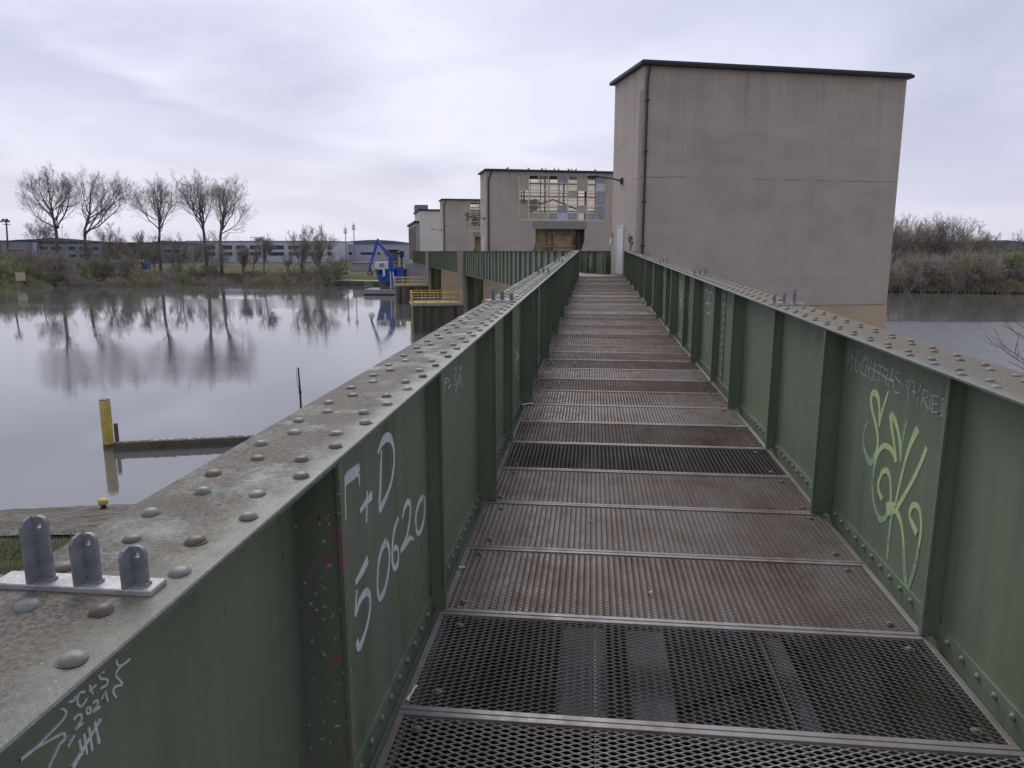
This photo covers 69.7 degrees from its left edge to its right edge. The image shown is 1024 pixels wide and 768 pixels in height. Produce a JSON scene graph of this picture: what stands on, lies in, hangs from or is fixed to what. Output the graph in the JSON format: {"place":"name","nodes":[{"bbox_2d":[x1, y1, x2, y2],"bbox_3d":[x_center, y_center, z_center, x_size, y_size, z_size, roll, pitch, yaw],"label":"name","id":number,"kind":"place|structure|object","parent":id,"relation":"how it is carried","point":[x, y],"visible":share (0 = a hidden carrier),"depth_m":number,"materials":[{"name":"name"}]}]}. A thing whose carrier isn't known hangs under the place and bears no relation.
{"place":"outdoors","nodes":[
{"label":"outdoors","id":0,"kind":"place"},
{"bbox_2d":[0,504,134,535],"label":"bank paving","id":1,"kind":"structure","parent":0,"point":[10,521],"depth_m":19.04,"materials":[{"name":"grey concrete"}]},
{"bbox_2d":[0,283,1023,509],"bbox_3d":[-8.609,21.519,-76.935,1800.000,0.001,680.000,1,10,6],"label":"river water","id":2,"kind":"structure","parent":0,"point":[174,361],"depth_m":52.22,"materials":[{"name":"grey liquid"}]},
{"bbox_2d":[99,398,113,447],"bbox_3d":[-15.724,2.491,28.682,0.408,3.900,0.402,1,10,6],"label":"mooring post","id":3,"kind":"object","parent":2,"relation":"in","point":[106,422],"visible":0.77,"depth_m":28.37,"materials":[{"name":"yellow metal"}]},
{"bbox_2d":[112,423,253,450],"bbox_3d":[-9.967,2.090,29.215,10.755,1.500,0.460,-2,10,-11],"label":"timber boom","id":4,"kind":"object","parent":2,"relation":"on","point":[160,443],"visible":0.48,"depth_m":28.40,"materials":[{"name":"wood"}]},
{"bbox_2d":[364,281,394,294],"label":"work pontoon","id":5,"kind":"object","parent":2,"relation":"on","point":[387,290],"visible":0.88,"depth_m":128.13,"materials":[{"name":"grey metal"}]},
{"bbox_2d":[367,239,403,288],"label":"blue crane","id":6,"kind":"object","parent":5,"relation":"on","point":[386,274],"visible":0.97,"depth_m":128.54,"materials":[{"name":"paint"}]},
{"bbox_2d":[387,250,405,284],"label":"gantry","id":7,"kind":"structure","parent":2,"relation":"in","point":[394,253],"depth_m":146.42,"materials":[{"name":"metal"}]},
{"bbox_2d":[394,251,440,302],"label":"weir pier","id":8,"kind":"structure","parent":2,"relation":"in","point":[432,277],"depth_m":108.64,"materials":[{"name":"grey concrete"}]},
{"bbox_2d":[412,251,425,265],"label":"weir bridge","id":9,"kind":"structure","parent":8,"relation":"on","point":[418,257],"depth_m":127.69,"materials":[{"name":"green paint"}]},
{"bbox_2d":[429,251,463,272],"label":"weir bridge","id":10,"kind":"structure","parent":8,"relation":"on","point":[445,260],"depth_m":87.21,"materials":[{"name":"green paint"}]},
{"bbox_2d":[409,252,482,331],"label":"weir pier","id":11,"kind":"structure","parent":2,"relation":"in","point":[430,315],"depth_m":69.78,"materials":[{"name":"grey concrete"}]},
{"bbox_2d":[464,251,605,285],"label":"weir bridge","id":12,"kind":"structure","parent":11,"relation":"on","point":[510,268],"depth_m":47.23,"materials":[{"name":"green paint"}]},
{"bbox_2d":[431,199,532,300],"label":"weir tower","id":13,"kind":"structure","parent":2,"relation":"in","point":[458,232],"depth_m":108.68,"materials":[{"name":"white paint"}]},
{"bbox_2d":[464,202,520,230],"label":"window","id":14,"kind":"structure","parent":13,"relation":"in","point":[467,224],"depth_m":108.63,"materials":[{"name":"grey glass"}]},
{"bbox_2d":[468,168,612,301],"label":"weir tower","id":15,"kind":"structure","parent":2,"relation":"in","point":[509,222],"depth_m":70.40,"materials":[{"name":"concrete"}]},
{"bbox_2d":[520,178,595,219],"bbox_3d":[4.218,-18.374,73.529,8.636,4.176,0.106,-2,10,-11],"label":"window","id":16,"kind":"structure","parent":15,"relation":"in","point":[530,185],"depth_m":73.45,"materials":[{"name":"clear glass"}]},
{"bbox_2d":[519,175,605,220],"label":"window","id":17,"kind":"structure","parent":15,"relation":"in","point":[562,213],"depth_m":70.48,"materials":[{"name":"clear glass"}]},
{"bbox_2d":[586,59,914,329],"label":"weir tower","id":18,"kind":"structure","parent":2,"relation":"in","point":[778,181],"depth_m":31.48,"materials":[{"name":"concrete"}]},
{"bbox_2d":[0,250,1023,767],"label":"footbridge","id":19,"kind":"object","parent":18,"relation":"attached to","point":[806,526],"visible":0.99,"depth_m":2.99,"materials":[{"name":"green paint"}]},
{"bbox_2d":[0,515,166,596],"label":"cable bracket","id":20,"kind":"object","parent":19,"relation":"attached to","point":[38,573],"visible":1,"depth_m":1.05,"materials":[{"name":"metal"}]},
{"bbox_2d":[482,287,514,302],"bbox_3d":[-0.109,-0.712,5.894,0.270,0.126,0.042,1,11,6],"label":"cable bracket","id":21,"kind":"object","parent":19,"relation":"attached to","point":[501,295],"visible":1,"depth_m":5.88,"materials":[{"name":"metal"}]},
{"bbox_2d":[770,290,806,304],"bbox_3d":[2.098,-0.650,5.560,0.270,0.126,0.042,1,11,6],"label":"cable bracket","id":22,"kind":"object","parent":19,"relation":"attached to","point":[784,299],"visible":0.98,"depth_m":5.56,"materials":[{"name":"metal"}]},
{"bbox_2d":[615,225,623,274],"bbox_3d":[4.819,-6.041,33.143,0.101,2.164,0.978,-2,10,-11],"label":"door","id":23,"kind":"structure","parent":18,"relation":"in","point":[619,253],"depth_m":33.11,"materials":[{"name":"white paint"}]},
{"bbox_2d":[888,276,1023,293],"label":"reeds and brush","id":24,"kind":"object","parent":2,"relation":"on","point":[998,286],"visible":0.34,"depth_m":134.77,"materials":[{"name":"brown plant"}]},
{"bbox_3d":[3.683,-0.037,33.393,1.940,7.200,4.300,-2,10,-11],"label":"weir pier","id":25,"kind":"object","parent":2,"relation":"in","visible":0},
{"bbox_2d":[564,251,618,276],"bbox_3d":[3.777,-5.240,35.052,2.890,2.190,5.714,-2,10,-11],"label":"bridge landing","id":26,"kind":"object","parent":25,"relation":"on","point":[586,261],"visible":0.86,"depth_m":36.97,"materials":[{"name":"green paint"}]},
{"bbox_2d":[0,259,1023,574],"bbox_3d":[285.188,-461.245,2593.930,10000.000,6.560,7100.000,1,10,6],"label":"ground","id":27,"kind":"structure","parent":0,"point":[350,275],"depth_m":186.64,"materials":[{"name":"green plant"}]},
{"bbox_2d":[0,254,28,276],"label":"shrub","id":28,"kind":"object","parent":27,"relation":"on","point":[6,269],"visible":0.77,"depth_m":159.18,"materials":[{"name":"green plant"}]},
{"bbox_2d":[12,247,47,273],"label":"shrub","id":29,"kind":"object","parent":27,"relation":"on","point":[24,257],"visible":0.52,"depth_m":167.36,"materials":[{"name":"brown plant"}]},
{"bbox_2d":[18,257,43,276],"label":"shrub","id":30,"kind":"object","parent":27,"relation":"on","point":[25,263],"visible":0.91,"depth_m":161.13,"materials":[{"name":"green plant"}]},
{"bbox_2d":[0,534,69,575],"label":"wire fence","id":31,"kind":"object","parent":27,"relation":"on","point":[11,558],"visible":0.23,"depth_m":13.89,"materials":[{"name":"grey metal"}]},
{"bbox_2d":[0,240,70,262],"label":"hall","id":32,"kind":"structure","parent":27,"relation":"on","point":[14,244],"depth_m":294.93,"materials":[{"name":"white paint"}]},
{"bbox_2d":[23,216,61,259],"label":"tree","id":33,"kind":"object","parent":27,"relation":"on","point":[42,232],"visible":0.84,"depth_m":182.90,"materials":[{"name":"brown plant"}]},
{"bbox_2d":[0,529,88,574],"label":"grass","id":34,"kind":"structure","parent":27,"relation":"on","point":[18,543],"depth_m":15.81,"materials":[{"name":"green plant"}]},
{"bbox_2d":[27,249,66,274],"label":"shrub","id":35,"kind":"object","parent":27,"relation":"on","point":[59,255],"visible":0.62,"depth_m":164.03,"materials":[{"name":"brown plant"}]},
{"bbox_2d":[13,162,86,256],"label":"bare tree","id":36,"kind":"object","parent":27,"relation":"on","point":[65,196],"visible":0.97,"depth_m":170.79,"materials":[{"name":"brown plant"}]},
{"bbox_2d":[43,267,67,281],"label":"shrub","id":37,"kind":"object","parent":27,"relation":"on","point":[56,277],"visible":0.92,"depth_m":161.52,"materials":[{"name":"green plant"}]},
{"bbox_2d":[37,251,81,276],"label":"shrub","id":38,"kind":"object","parent":27,"relation":"on","point":[50,264],"visible":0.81,"depth_m":163.06,"materials":[{"name":"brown plant"}]},
{"bbox_2d":[59,258,97,275],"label":"shrub","id":39,"kind":"object","parent":27,"relation":"on","point":[73,266],"visible":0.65,"depth_m":163.53,"materials":[{"name":"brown plant"}]},
{"bbox_2d":[63,260,100,281],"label":"shrub","id":40,"kind":"object","parent":27,"relation":"on","point":[87,270],"visible":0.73,"depth_m":163.28,"materials":[{"name":"green plant"}]},
{"bbox_2d":[60,253,104,270],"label":"shrub","id":41,"kind":"object","parent":27,"relation":"on","point":[97,264],"visible":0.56,"depth_m":168.16,"materials":[{"name":"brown plant"}]},
{"bbox_2d":[64,268,106,286],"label":"shrub","id":42,"kind":"object","parent":27,"relation":"on","point":[76,277],"visible":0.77,"depth_m":158.96,"materials":[{"name":"brown plant"}]},
{"bbox_2d":[38,242,138,262],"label":"hall","id":43,"kind":"structure","parent":27,"relation":"on","point":[69,247],"depth_m":300.86,"materials":[{"name":"white paint"}]},
{"bbox_2d":[81,258,117,277],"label":"shrub","id":44,"kind":"object","parent":27,"relation":"on","point":[95,269],"visible":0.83,"depth_m":167.34,"materials":[{"name":"green plant"}]},
{"bbox_2d":[64,164,136,260],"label":"bare tree","id":45,"kind":"object","parent":27,"relation":"on","point":[109,207],"visible":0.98,"depth_m":172.10,"materials":[{"name":"brown plant"}]},
{"bbox_2d":[95,242,115,264],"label":"sapling","id":46,"kind":"object","parent":27,"relation":"on","point":[105,254],"visible":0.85,"depth_m":171.63,"materials":[{"name":"brown plant"}]},
{"bbox_2d":[92,221,127,272],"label":"tree","id":47,"kind":"object","parent":27,"relation":"on","point":[102,239],"visible":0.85,"depth_m":179.41,"materials":[{"name":"brown plant"}]},
{"bbox_2d":[112,239,139,261],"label":"tree","id":48,"kind":"object","parent":27,"relation":"on","point":[126,253],"visible":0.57,"depth_m":174.71,"materials":[{"name":"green plant"}]},
{"bbox_2d":[100,242,157,258],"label":"hall","id":49,"kind":"structure","parent":27,"relation":"on","point":[132,245],"depth_m":285.33,"materials":[{"name":"grey metal"}]},
{"bbox_2d":[116,253,144,276],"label":"shrub","id":50,"kind":"object","parent":27,"relation":"on","point":[126,262],"visible":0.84,"depth_m":167.98,"materials":[{"name":"green plant"}]},
{"bbox_2d":[110,265,150,286],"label":"shrub","id":51,"kind":"object","parent":27,"relation":"on","point":[121,279],"visible":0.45,"depth_m":159.20,"materials":[{"name":"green plant"}]},
{"bbox_2d":[121,262,161,283],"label":"shrub","id":52,"kind":"object","parent":27,"relation":"on","point":[133,271],"visible":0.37,"depth_m":164.48,"materials":[{"name":"green plant"}]},
{"bbox_2d":[130,230,157,271],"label":"tree","id":53,"kind":"object","parent":27,"relation":"on","point":[143,248],"visible":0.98,"depth_m":177.49,"materials":[{"name":"brown plant"}]},
{"bbox_2d":[132,268,163,286],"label":"shrub","id":54,"kind":"object","parent":27,"relation":"on","point":[146,278],"visible":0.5,"depth_m":159.88,"materials":[{"name":"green plant"}]},
{"bbox_2d":[122,168,185,270],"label":"bare tree","id":55,"kind":"object","parent":27,"relation":"on","point":[159,189],"visible":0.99,"depth_m":174.64,"materials":[{"name":"brown plant"}]},
{"bbox_2d":[0,269,333,286],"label":"bank undergrowth","id":56,"kind":"object","parent":27,"relation":"on","point":[227,275],"visible":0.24,"depth_m":171.29,"materials":[{"name":"brown plant"}]},
{"bbox_2d":[147,266,186,284],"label":"shrub","id":57,"kind":"object","parent":27,"relation":"on","point":[171,279],"visible":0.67,"depth_m":165.96,"materials":[{"name":"brown plant"}]},
{"bbox_2d":[144,243,202,262],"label":"hall","id":58,"kind":"structure","parent":27,"relation":"on","point":[166,249],"depth_m":307.63,"materials":[{"name":"white paint"}]},
{"bbox_2d":[166,233,194,274],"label":"tree","id":59,"kind":"object","parent":27,"relation":"on","point":[184,256],"visible":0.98,"depth_m":175.07,"materials":[{"name":"brown plant"}]},
{"bbox_2d":[176,261,199,275],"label":"shrub","id":60,"kind":"object","parent":27,"relation":"on","point":[192,267],"visible":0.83,"depth_m":174.94,"materials":[{"name":"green plant"}]},
{"bbox_2d":[163,167,226,266],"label":"bare tree","id":61,"kind":"object","parent":27,"relation":"on","point":[200,203],"visible":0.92,"depth_m":176.85,"materials":[{"name":"brown plant"}]},
{"bbox_2d":[190,235,219,282],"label":"sapling","id":62,"kind":"object","parent":27,"relation":"on","point":[205,249],"visible":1,"depth_m":173.66,"materials":[{"name":"brown plant"}]},
{"bbox_2d":[211,243,237,280],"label":"sapling","id":63,"kind":"object","parent":27,"relation":"on","point":[221,255],"visible":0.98,"depth_m":174.09,"materials":[{"name":"brown plant"}]},
{"bbox_2d":[196,174,255,274],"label":"bare tree","id":64,"kind":"object","parent":27,"relation":"on","point":[227,194],"visible":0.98,"depth_m":177.87,"materials":[{"name":"brown plant"}]},
{"bbox_2d":[233,242,252,282],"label":"tree","id":65,"kind":"object","parent":27,"relation":"on","point":[241,257],"visible":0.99,"depth_m":173.46,"materials":[{"name":"brown plant"}]},
{"bbox_2d":[246,246,263,268],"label":"sapling","id":66,"kind":"object","parent":27,"relation":"on","point":[256,253],"visible":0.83,"depth_m":178.80,"materials":[{"name":"brown plant"}]},
{"bbox_2d":[253,233,277,273],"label":"tree","id":67,"kind":"object","parent":27,"relation":"on","point":[267,249],"visible":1,"depth_m":172.91,"materials":[{"name":"brown plant"}]},
{"bbox_2d":[255,268,277,285],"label":"shrub","id":68,"kind":"object","parent":27,"relation":"on","point":[264,279],"visible":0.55,"depth_m":165.43,"materials":[{"name":"green plant"}]},
{"bbox_2d":[185,237,353,261],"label":"factory","id":69,"kind":"structure","parent":27,"relation":"on","point":[280,250],"depth_m":324.78,"materials":[{"name":"white paint"}]},
{"bbox_2d":[268,270,306,285],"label":"shrub","id":70,"kind":"object","parent":27,"relation":"on","point":[281,282],"visible":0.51,"depth_m":161.90,"materials":[{"name":"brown plant"}]},
{"bbox_2d":[275,262,304,280],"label":"shrub","id":71,"kind":"object","parent":27,"relation":"on","point":[281,269],"visible":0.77,"depth_m":170.74,"materials":[{"name":"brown plant"}]},
{"bbox_2d":[285,223,315,278],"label":"tree","id":72,"kind":"object","parent":27,"relation":"on","point":[302,246],"visible":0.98,"depth_m":169.15,"materials":[{"name":"brown plant"}]},
{"bbox_2d":[302,224,339,267],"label":"tree","id":73,"kind":"object","parent":27,"relation":"on","point":[319,246],"visible":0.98,"depth_m":167.83,"materials":[{"name":"brown plant"}]},
{"bbox_2d":[307,260,340,283],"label":"shrub","id":74,"kind":"object","parent":27,"relation":"on","point":[328,273],"visible":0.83,"depth_m":164.73,"materials":[{"name":"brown plant"}]},
{"bbox_2d":[316,249,353,279],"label":"shrub","id":75,"kind":"object","parent":27,"relation":"on","point":[346,263],"visible":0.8,"depth_m":168.79,"materials":[{"name":"green plant"}]},
{"bbox_2d":[328,279,379,286],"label":"quay wall","id":76,"kind":"structure","parent":27,"relation":"on","point":[348,282],"depth_m":161.45,"materials":[{"name":"concrete"}]},
{"bbox_2d":[350,262,374,270],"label":"block house","id":77,"kind":"structure","parent":27,"relation":"on","point":[360,266],"depth_m":193.63,"materials":[{"name":"grey concrete"}]},
{"bbox_2d":[349,244,408,260],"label":"warehouse","id":78,"kind":"structure","parent":27,"relation":"on","point":[363,252],"depth_m":354.29,"materials":[{"name":"white paint"}]},
{"bbox_2d":[404,205,480,282],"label":"power house","id":79,"kind":"structure","parent":27,"relation":"on","point":[423,236],"depth_m":146.94,"materials":[{"name":"grey concrete"}]},
{"bbox_2d":[891,219,918,261],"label":"bank tree","id":80,"kind":"object","parent":27,"relation":"on","point":[901,241],"visible":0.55,"depth_m":148.78,"materials":[{"name":"brown plant"}]},
{"bbox_2d":[888,263,929,291],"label":"shrub","id":81,"kind":"object","parent":27,"relation":"on","point":[904,276],"visible":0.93,"depth_m":135.58,"materials":[{"name":"brown plant"}]},
{"bbox_2d":[891,245,933,275],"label":"shrub","id":82,"kind":"object","parent":27,"relation":"on","point":[906,253],"visible":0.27,"depth_m":145.15,"materials":[{"name":"brown plant"}]},
{"bbox_2d":[893,215,932,266],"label":"bank tree","id":83,"kind":"object","parent":27,"relation":"on","point":[904,220],"visible":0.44,"depth_m":152.63,"materials":[{"name":"brown plant"}]},
{"bbox_2d":[897,219,934,256],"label":"bank tree","id":84,"kind":"object","parent":27,"relation":"on","point":[916,242],"visible":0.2,"depth_m":155.01,"materials":[{"name":"brown plant"}]},
{"bbox_2d":[900,251,958,284],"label":"shrub","id":85,"kind":"object","parent":27,"relation":"on","point":[934,267],"visible":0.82,"depth_m":135.84,"materials":[{"name":"brown plant"}]},
{"bbox_2d":[904,250,956,280],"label":"shrub","id":86,"kind":"object","parent":27,"relation":"on","point":[936,260],"visible":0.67,"depth_m":136.74,"materials":[{"name":"brown plant"}]},
{"bbox_2d":[909,210,960,255],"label":"bank tree","id":87,"kind":"object","parent":27,"relation":"on","point":[925,240],"visible":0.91,"depth_m":148.88,"materials":[{"name":"brown plant"}]},
{"bbox_2d":[920,213,961,258],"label":"bank tree","id":88,"kind":"object","parent":27,"relation":"on","point":[941,226],"visible":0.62,"depth_m":150.21,"materials":[{"name":"brown plant"}]},
{"bbox_2d":[937,273,970,292],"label":"shrub","id":89,"kind":"object","parent":27,"relation":"on","point":[961,281],"visible":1,"depth_m":133.97,"materials":[{"name":"brown plant"}]},
{"bbox_2d":[929,247,980,280],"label":"shrub","id":90,"kind":"object","parent":27,"relation":"on","point":[951,259],"visible":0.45,"depth_m":141.29,"materials":[{"name":"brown plant"}]},
{"bbox_2d":[933,215,977,267],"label":"bank tree","id":91,"kind":"object","parent":27,"relation":"on","point":[960,244],"visible":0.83,"depth_m":146.49,"materials":[{"name":"brown plant"}]},
{"bbox_2d":[891,243,1023,268],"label":"bushes","id":92,"kind":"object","parent":27,"relation":"on","point":[955,253],"depth_m":206.47,"materials":[{"name":"brown plant"}]},
{"bbox_2d":[939,253,981,280],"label":"shrub","id":93,"kind":"object","parent":27,"relation":"on","point":[955,271],"visible":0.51,"depth_m":136.55,"materials":[{"name":"brown plant"}]},
{"bbox_2d":[943,263,983,287],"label":"shrub","id":94,"kind":"object","parent":27,"relation":"on","point":[973,278],"visible":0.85,"depth_m":134.20,"materials":[{"name":"brown plant"}]},
{"bbox_2d":[948,217,990,255],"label":"bank tree","id":95,"kind":"object","parent":27,"relation":"on","point":[988,236],"visible":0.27,"depth_m":152.34,"materials":[{"name":"brown plant"}]},
{"bbox_2d":[952,245,1006,283],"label":"shrub","id":96,"kind":"object","parent":27,"relation":"on","point":[972,263],"visible":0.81,"depth_m":133.74,"materials":[{"name":"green plant"}]},
{"bbox_2d":[962,221,1004,253],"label":"bank tree","id":97,"kind":"object","parent":27,"relation":"on","point":[982,237],"visible":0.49,"depth_m":150.91,"materials":[{"name":"brown plant"}]},
{"bbox_2d":[956,250,1012,280],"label":"shrub","id":98,"kind":"object","parent":27,"relation":"on","point":[991,265],"visible":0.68,"depth_m":134.30,"materials":[{"name":"brown plant"}]},
{"bbox_2d":[954,245,1015,272],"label":"shrub","id":99,"kind":"object","parent":27,"relation":"on","point":[998,255],"visible":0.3,"depth_m":137.34,"materials":[{"name":"brown plant"}]},
{"bbox_2d":[974,230,1015,259],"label":"bank tree","id":100,"kind":"object","parent":27,"relation":"on","point":[991,247],"visible":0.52,"depth_m":148.42,"materials":[{"name":"brown plant"}]},
{"bbox_2d":[984,308,1023,368],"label":"tree","id":101,"kind":"object","parent":27,"relation":"on","point":[1007,349],"visible":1,"depth_m":11.02,"materials":[{"name":"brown plant"}]},
{"bbox_2d":[993,250,1023,278],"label":"bush","id":102,"kind":"object","parent":27,"relation":"on","point":[1014,258],"visible":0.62,"depth_m":140.26,"materials":[{"name":"green plant"}]},
{"bbox_2d":[999,230,1023,253],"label":"bank tree","id":103,"kind":"object","parent":27,"relation":"on","point":[1017,241],"visible":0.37,"depth_m":149.39,"materials":[{"name":"brown plant"}]},
{"bbox_2d":[0,0,1023,242],"label":"sky","id":104,"kind":"structure","parent":0,"point":[335,114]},
{"bbox_2d":[20,238,1023,243],"bbox_3d":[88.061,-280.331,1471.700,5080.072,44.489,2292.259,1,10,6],"label":"hills","id":105,"kind":"structure","parent":0,"point":[365,241],"depth_m":2050.88,"materials":[{"name":"grey"}]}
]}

